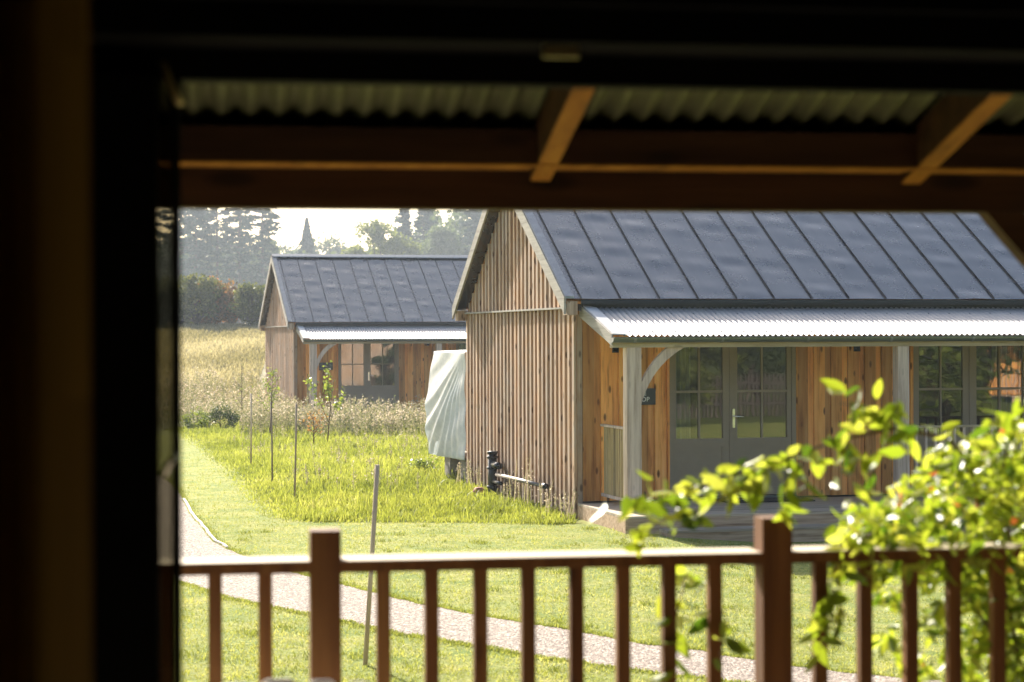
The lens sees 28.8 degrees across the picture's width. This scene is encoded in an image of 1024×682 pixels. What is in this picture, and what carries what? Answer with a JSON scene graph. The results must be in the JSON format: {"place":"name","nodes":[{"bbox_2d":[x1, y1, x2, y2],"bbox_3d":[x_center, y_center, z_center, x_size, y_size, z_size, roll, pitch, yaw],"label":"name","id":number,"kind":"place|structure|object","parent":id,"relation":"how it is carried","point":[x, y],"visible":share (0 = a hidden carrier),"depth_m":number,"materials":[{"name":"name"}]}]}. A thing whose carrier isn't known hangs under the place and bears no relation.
{"place":"outdoors","nodes":[
{"label":"outdoors","id":0,"kind":"place"},
{"bbox_2d":[181,322,265,401],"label":"field grass","id":1,"kind":"structure","parent":0,"point":[219,339],"depth_m":87.30,"materials":[{"name":"beige plant"}]},
{"bbox_2d":[181,209,465,323],"label":"sky","id":2,"kind":"structure","parent":0,"point":[344,222],"materials":[{"name":"white"}]},
{"bbox_2d":[182,329,752,525],"bbox_3d":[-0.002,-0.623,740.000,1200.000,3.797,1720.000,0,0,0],"label":"ground","id":3,"kind":"structure","parent":0,"point":[262,376],"depth_m":30.72,"materials":[{"name":"green plant"}]},
{"bbox_2d":[181,275,200,323],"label":"hedge bush","id":4,"kind":"object","parent":3,"relation":"on","point":[182,318],"visible":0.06,"depth_m":110.30,"materials":[{"name":"green plant"}]},
{"bbox_2d":[182,406,211,428],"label":"weed bush","id":5,"kind":"object","parent":3,"relation":"on","point":[189,424],"visible":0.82,"depth_m":51.34,"materials":[{"name":"green plant"}]},
{"bbox_2d":[181,209,213,281],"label":"pine tree","id":6,"kind":"object","parent":3,"relation":"on","point":[190,250],"visible":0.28,"depth_m":270.38,"materials":[{"name":"green plant"}]},
{"bbox_2d":[181,209,223,282],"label":"pine tree","id":7,"kind":"object","parent":3,"relation":"on","point":[198,214],"visible":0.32,"depth_m":275.53,"materials":[{"name":"green plant"}]},
{"bbox_2d":[181,272,224,325],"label":"hedge bush","id":8,"kind":"object","parent":3,"relation":"on","point":[192,292],"visible":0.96,"depth_m":107.02,"materials":[{"name":"green plant"}]},
{"bbox_2d":[194,275,236,323],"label":"hedge bush","id":9,"kind":"object","parent":3,"relation":"on","point":[222,303],"visible":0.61,"depth_m":108.41,"materials":[{"name":"green plant"}]},
{"bbox_2d":[199,209,242,277],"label":"pine tree","id":10,"kind":"object","parent":3,"relation":"on","point":[215,228],"visible":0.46,"depth_m":279.38,"materials":[{"name":"green plant"}]},
{"bbox_2d":[202,404,240,428],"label":"weed bush","id":11,"kind":"object","parent":3,"relation":"on","point":[226,414],"visible":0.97,"depth_m":50.85,"materials":[{"name":"green plant"}]},
{"bbox_2d":[220,279,244,323],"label":"hedge bush","id":12,"kind":"object","parent":3,"relation":"on","point":[233,319],"visible":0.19,"depth_m":109.73,"materials":[{"name":"green plant"}]},
{"bbox_2d":[213,209,265,323],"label":"pine tree","id":13,"kind":"object","parent":3,"relation":"on","point":[228,265],"visible":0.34,"depth_m":282.22,"materials":[{"name":"green plant"}]},
{"bbox_2d":[233,371,252,422],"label":"sapling","id":14,"kind":"object","parent":3,"relation":"on","point":[241,391],"visible":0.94,"depth_m":49.99,"materials":[{"name":"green plant"}]},
{"bbox_2d":[224,282,265,325],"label":"hedge bush","id":15,"kind":"object","parent":3,"relation":"on","point":[247,294],"visible":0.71,"depth_m":106.98,"materials":[{"name":"green plant"}]},
{"bbox_2d":[250,393,251,462],"bbox_3d":[-4.768,1.672,36.383,0.038,1.430,0.029,0,0,0],"label":"stake","id":16,"kind":"object","parent":3,"relation":"on","point":[251,427],"visible":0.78,"depth_m":36.37,"materials":[{"name":"brown wood"}]},
{"bbox_2d":[232,210,281,300],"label":"pine tree","id":17,"kind":"object","parent":3,"relation":"on","point":[265,230],"visible":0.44,"depth_m":272.63,"materials":[{"name":"green plant"}]},
{"bbox_2d":[256,367,280,432],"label":"sapling","id":18,"kind":"object","parent":3,"relation":"on","point":[272,387],"visible":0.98,"depth_m":47.99,"materials":[{"name":"green plant"}]},
{"bbox_2d":[270,402,272,481],"bbox_3d":[-3.823,1.683,31.693,0.044,1.430,0.029,0,0,0],"label":"stake","id":19,"kind":"object","parent":3,"relation":"on","point":[271,443],"visible":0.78,"depth_m":31.68,"materials":[{"name":"wood"}]},
{"bbox_2d":[265,243,296,255],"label":"distant tree","id":20,"kind":"object","parent":3,"relation":"on","point":[285,248],"visible":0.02,"depth_m":385.70,"materials":[{"name":"green plant"}]},
{"bbox_2d":[294,404,296,497],"bbox_3d":[-3.140,1.668,28.873,0.063,1.521,0.029,0,0,0],"label":"stake","id":21,"kind":"object","parent":3,"relation":"on","point":[295,449],"visible":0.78,"depth_m":28.86,"materials":[{"name":"brown wood"}]},
{"bbox_2d":[297,217,315,253],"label":"conifer tree","id":22,"kind":"object","parent":3,"relation":"on","point":[306,243],"visible":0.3,"depth_m":316.92,"materials":[{"name":"green plant"}]},
{"bbox_2d":[181,362,434,491],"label":"seeding weeds","id":23,"kind":"object","parent":3,"relation":"on","point":[350,416],"visible":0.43,"depth_m":49.73,"materials":[{"name":"beige plant"}]},
{"bbox_2d":[299,409,331,442],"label":"shrub","id":24,"kind":"object","parent":3,"relation":"on","point":[313,424],"visible":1,"depth_m":43.59,"materials":[{"name":"brown plant"}]},
{"bbox_2d":[290,229,347,253],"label":"distant tree","id":25,"kind":"object","parent":3,"relation":"on","point":[335,248],"visible":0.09,"depth_m":361.09,"materials":[{"name":"green plant"}]},
{"bbox_2d":[303,360,346,440],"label":"sapling","id":26,"kind":"object","parent":3,"relation":"on","point":[327,391],"visible":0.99,"depth_m":43.50,"materials":[{"name":"green plant"}]},
{"bbox_2d":[181,211,481,324],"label":"wood","id":27,"kind":"object","parent":3,"relation":"on","point":[450,221],"depth_m":311.29,"materials":[{"name":"green plant"}]},
{"bbox_2d":[340,243,368,253],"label":"oak tree","id":28,"kind":"object","parent":3,"relation":"on","point":[358,249],"visible":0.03,"depth_m":255.50,"materials":[{"name":"green plant"}]},
{"bbox_2d":[258,254,467,418],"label":"cabin","id":29,"kind":"object","parent":3,"relation":"on","point":[375,327],"visible":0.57,"depth_m":58.34,"materials":[{"name":"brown wood"}]},
{"bbox_2d":[319,363,332,369],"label":"name sign","id":30,"kind":"object","parent":29,"relation":"attached to","point":[328,365],"visible":0.93,"depth_m":57.28,"materials":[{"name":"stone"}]},
{"bbox_2d":[338,338,398,412],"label":"french door","id":31,"kind":"structure","parent":29,"relation":"in","point":[382,391],"depth_m":57.65,"materials":[{"name":"beige paint"}]},
{"bbox_2d":[350,217,408,254],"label":"oak tree","id":32,"kind":"object","parent":3,"relation":"on","point":[376,232],"visible":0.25,"depth_m":260.16,"materials":[{"name":"green plant"}]},
{"bbox_2d":[390,210,418,254],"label":"pine tree","id":33,"kind":"object","parent":3,"relation":"on","point":[405,221],"visible":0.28,"depth_m":296.30,"materials":[{"name":"green plant"}]},
{"bbox_2d":[396,237,422,254],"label":"oak tree","id":34,"kind":"object","parent":3,"relation":"on","point":[411,248],"visible":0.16,"depth_m":258.49,"materials":[{"name":"green plant"}]},
{"bbox_2d":[408,456,440,470],"bbox_3d":[-1.488,2.191,34.005,0.569,0.444,0.504,0,0,0],"label":"weed bush","id":35,"kind":"object","parent":3,"relation":"on","point":[424,462],"visible":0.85,"depth_m":33.96,"materials":[{"name":"green plant"}]},
{"bbox_2d":[413,211,436,254],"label":"pine tree","id":36,"kind":"object","parent":3,"relation":"on","point":[424,217],"visible":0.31,"depth_m":298.98,"materials":[{"name":"green plant"}]},
{"bbox_2d":[418,223,466,254],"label":"willow tree","id":37,"kind":"object","parent":3,"relation":"on","point":[438,243],"visible":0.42,"depth_m":280.74,"materials":[{"name":"green plant"}]},
{"bbox_2d":[425,350,466,482],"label":"covered store","id":38,"kind":"structure","parent":3,"relation":"on","point":[445,409],"depth_m":32.68,"materials":[{"name":"fabric"}]},
{"bbox_2d":[456,463,462,482],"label":"wild plant","id":39,"kind":"object","parent":3,"relation":"on","point":[458,473],"visible":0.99,"depth_m":31.54,"materials":[{"name":"beige plant"}]},
{"bbox_2d":[464,458,473,484],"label":"wild plant","id":40,"kind":"object","parent":3,"relation":"on","point":[468,461],"visible":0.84,"depth_m":30.90,"materials":[{"name":"beige plant"}]},
{"bbox_2d":[457,211,481,254],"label":"pine tree","id":41,"kind":"object","parent":3,"relation":"on","point":[472,222],"visible":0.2,"depth_m":291.89,"materials":[{"name":"green plant"}]},
{"bbox_2d":[467,463,481,486],"bbox_3d":[-0.561,2.070,30.281,0.268,0.464,0.122,0,0,16],"label":"wild plant","id":42,"kind":"object","parent":3,"relation":"on","point":[477,474],"visible":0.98,"depth_m":30.29,"materials":[{"name":"beige plant"}]},
{"bbox_2d":[473,487,484,494],"bbox_3d":[-0.493,2.252,29.685,0.185,0.140,0.185,0,0,9],"label":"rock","id":43,"kind":"object","parent":3,"relation":"on","point":[479,489],"visible":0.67,"depth_m":29.62,"materials":[{"name":"brown stone"}]},
{"bbox_2d":[500,484,509,499],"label":"wild plant","id":44,"kind":"object","parent":3,"relation":"on","point":[504,491],"visible":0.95,"depth_m":28.61,"materials":[{"name":"beige plant"}]},
{"bbox_2d":[506,472,524,499],"bbox_3d":[0.057,2.079,28.099,0.273,0.454,0.181,0,0,0],"label":"wild plant","id":45,"kind":"object","parent":3,"relation":"on","point":[515,488],"visible":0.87,"depth_m":28.10,"materials":[{"name":"beige plant"}]},
{"bbox_2d":[487,451,548,493],"bbox_3d":[0.074,1.995,28.176,0.170,0.715,3.055,0,0,-15],"label":"drain pipe","id":46,"kind":"object","parent":3,"relation":"on","point":[494,465],"visible":0.95,"depth_m":29.49,"materials":[{"name":"black metal"}]},
{"bbox_2d":[509,457,533,505],"bbox_3d":[0.135,1.959,27.675,0.478,0.695,0.219,0,0,-35],"label":"wild plant","id":47,"kind":"object","parent":3,"relation":"on","point":[525,479],"visible":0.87,"depth_m":27.64,"materials":[{"name":"beige plant"}]},
{"bbox_2d":[523,471,534,503],"bbox_3d":[0.237,2.046,27.467,0.168,0.518,0.324,0,0,0],"label":"wild plant","id":48,"kind":"object","parent":3,"relation":"on","point":[528,486],"visible":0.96,"depth_m":27.40,"materials":[{"name":"beige plant"}]},
{"bbox_2d":[535,478,554,507],"bbox_3d":[0.467,2.070,26.755,0.338,0.471,0.172,0,0,-20],"label":"wild plant","id":49,"kind":"object","parent":3,"relation":"on","point":[541,489],"visible":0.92,"depth_m":26.74,"materials":[{"name":"beige plant"}]},
{"bbox_2d":[542,488,551,510],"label":"wild plant","id":50,"kind":"object","parent":3,"relation":"on","point":[546,493],"visible":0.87,"depth_m":26.45,"materials":[{"name":"beige plant"}]},
{"bbox_2d":[547,493,558,511],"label":"wild plant","id":51,"kind":"object","parent":3,"relation":"on","point":[553,502],"visible":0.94,"depth_m":26.14,"materials":[{"name":"beige plant"}]},
{"bbox_2d":[90,0,1023,681],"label":"porch cabin","id":52,"kind":"object","parent":3,"relation":"on","point":[830,106],"visible":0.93,"depth_m":3.53,"materials":[{"name":"paint"}]},
{"bbox_2d":[0,0,91,681],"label":"curtain","id":53,"kind":"object","parent":52,"relation":"hanging from","point":[45,467],"visible":1,"depth_m":2.12,"materials":[{"name":"brown fabric"}]},
{"bbox_2d":[263,678,366,681],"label":"garden chair","id":54,"kind":"object","parent":52,"relation":"on","point":[290,680],"visible":1,"depth_m":4.85,"materials":[{"name":"white paint"}]},
{"bbox_2d":[182,515,1023,681],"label":"porch railing","id":55,"kind":"object","parent":52,"relation":"on","point":[773,555],"visible":0.79,"depth_m":5.35,"materials":[{"name":"brown wood"}]},
{"bbox_2d":[589,378,1023,681],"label":"climbing rose","id":56,"kind":"object","parent":55,"relation":"attached to","point":[874,524],"visible":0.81,"depth_m":5.48,"materials":[{"name":"green plant"}]},
{"bbox_2d":[555,492,578,516],"bbox_3d":[0.709,2.122,25.659,0.116,0.366,0.422,0,0,38],"label":"wild plant","id":57,"kind":"object","parent":3,"relation":"on","point":[575,497],"visible":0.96,"depth_m":25.66,"materials":[{"name":"beige plant"}]},
{"bbox_2d":[561,490,575,520],"bbox_3d":[0.743,2.104,25.498,0.256,0.402,0.136,0,0,-29],"label":"wild plant","id":58,"kind":"object","parent":3,"relation":"on","point":[565,498],"visible":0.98,"depth_m":25.48,"materials":[{"name":"beige plant"}]},
{"bbox_2d":[452,211,1023,541],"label":"cabin","id":59,"kind":"object","parent":3,"relation":"on","point":[582,328],"visible":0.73,"depth_m":26.81,"materials":[{"name":"brown wood"}]},
{"bbox_2d":[641,388,655,404],"bbox_3d":[1.673,0.727,25.978,0.416,0.214,0.027,0,0,-15],"label":"name sign","id":60,"kind":"object","parent":59,"relation":"attached to","point":[649,398],"visible":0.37,"depth_m":26.00,"materials":[{"name":"metal"}]},
{"bbox_2d":[676,347,689,438],"bbox_3d":[2.230,0.948,26.341,0.280,2.200,0.069,0,0,-15],"label":"curtain","id":61,"kind":"object","parent":59,"relation":"hanging from","point":[683,399],"visible":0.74,"depth_m":26.35,"materials":[{"name":"fabric"}]},
{"bbox_2d":[670,334,796,498],"bbox_3d":[2.927,0.996,26.336,1.780,2.160,0.123,0,0,-15],"label":"french door","id":62,"kind":"structure","parent":59,"relation":"in","point":[688,457],"depth_m":26.32,"materials":[{"name":"beige paint"}]},
{"bbox_2d":[715,497,814,502],"bbox_3d":[3.311,2.082,26.055,1.200,0.018,0.500,0,0,-15],"label":"doormat","id":63,"kind":"object","parent":59,"relation":"on","point":[764,500],"visible":0.5,"depth_m":25.90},
{"bbox_2d":[913,334,1023,490],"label":"french door","id":64,"kind":"structure","parent":59,"relation":"in","point":[968,388],"depth_m":27.19,"materials":[{"name":"beige paint"}]},
{"bbox_2d":[992,346,1019,431],"bbox_3d":[6.832,0.930,27.537,0.430,2.200,0.069,0,0,-15],"label":"curtain","id":65,"kind":"object","parent":59,"relation":"hanging from","point":[1009,366],"visible":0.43,"depth_m":27.54,"materials":[{"name":"orange fabric"}]},
{"bbox_2d":[182,487,944,681],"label":"path","id":66,"kind":"structure","parent":0,"point":[292,592],"depth_m":16.24,"materials":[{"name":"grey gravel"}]},
{"bbox_2d":[182,434,1023,681],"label":"lawn","id":67,"kind":"structure","parent":0,"point":[580,524],"depth_m":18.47,"materials":[{"name":"green plant"}]},
{"bbox_2d":[183,498,227,547],"bbox_3d":[-4.006,2.312,25.528,0.103,0.088,6.742,0,0,-13],"label":"path edging","id":68,"kind":"object","parent":67,"relation":"on","point":[204,526],"visible":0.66,"depth_m":24.44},
{"bbox_2d":[363,464,379,664],"bbox_3d":[-1.010,1.655,14.242,0.135,1.542,0.036,0,0,0],"label":"stake","id":69,"kind":"object","parent":67,"relation":"on","point":[370,575],"visible":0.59,"depth_m":14.23,"materials":[{"name":"grey wood"}]}
]}

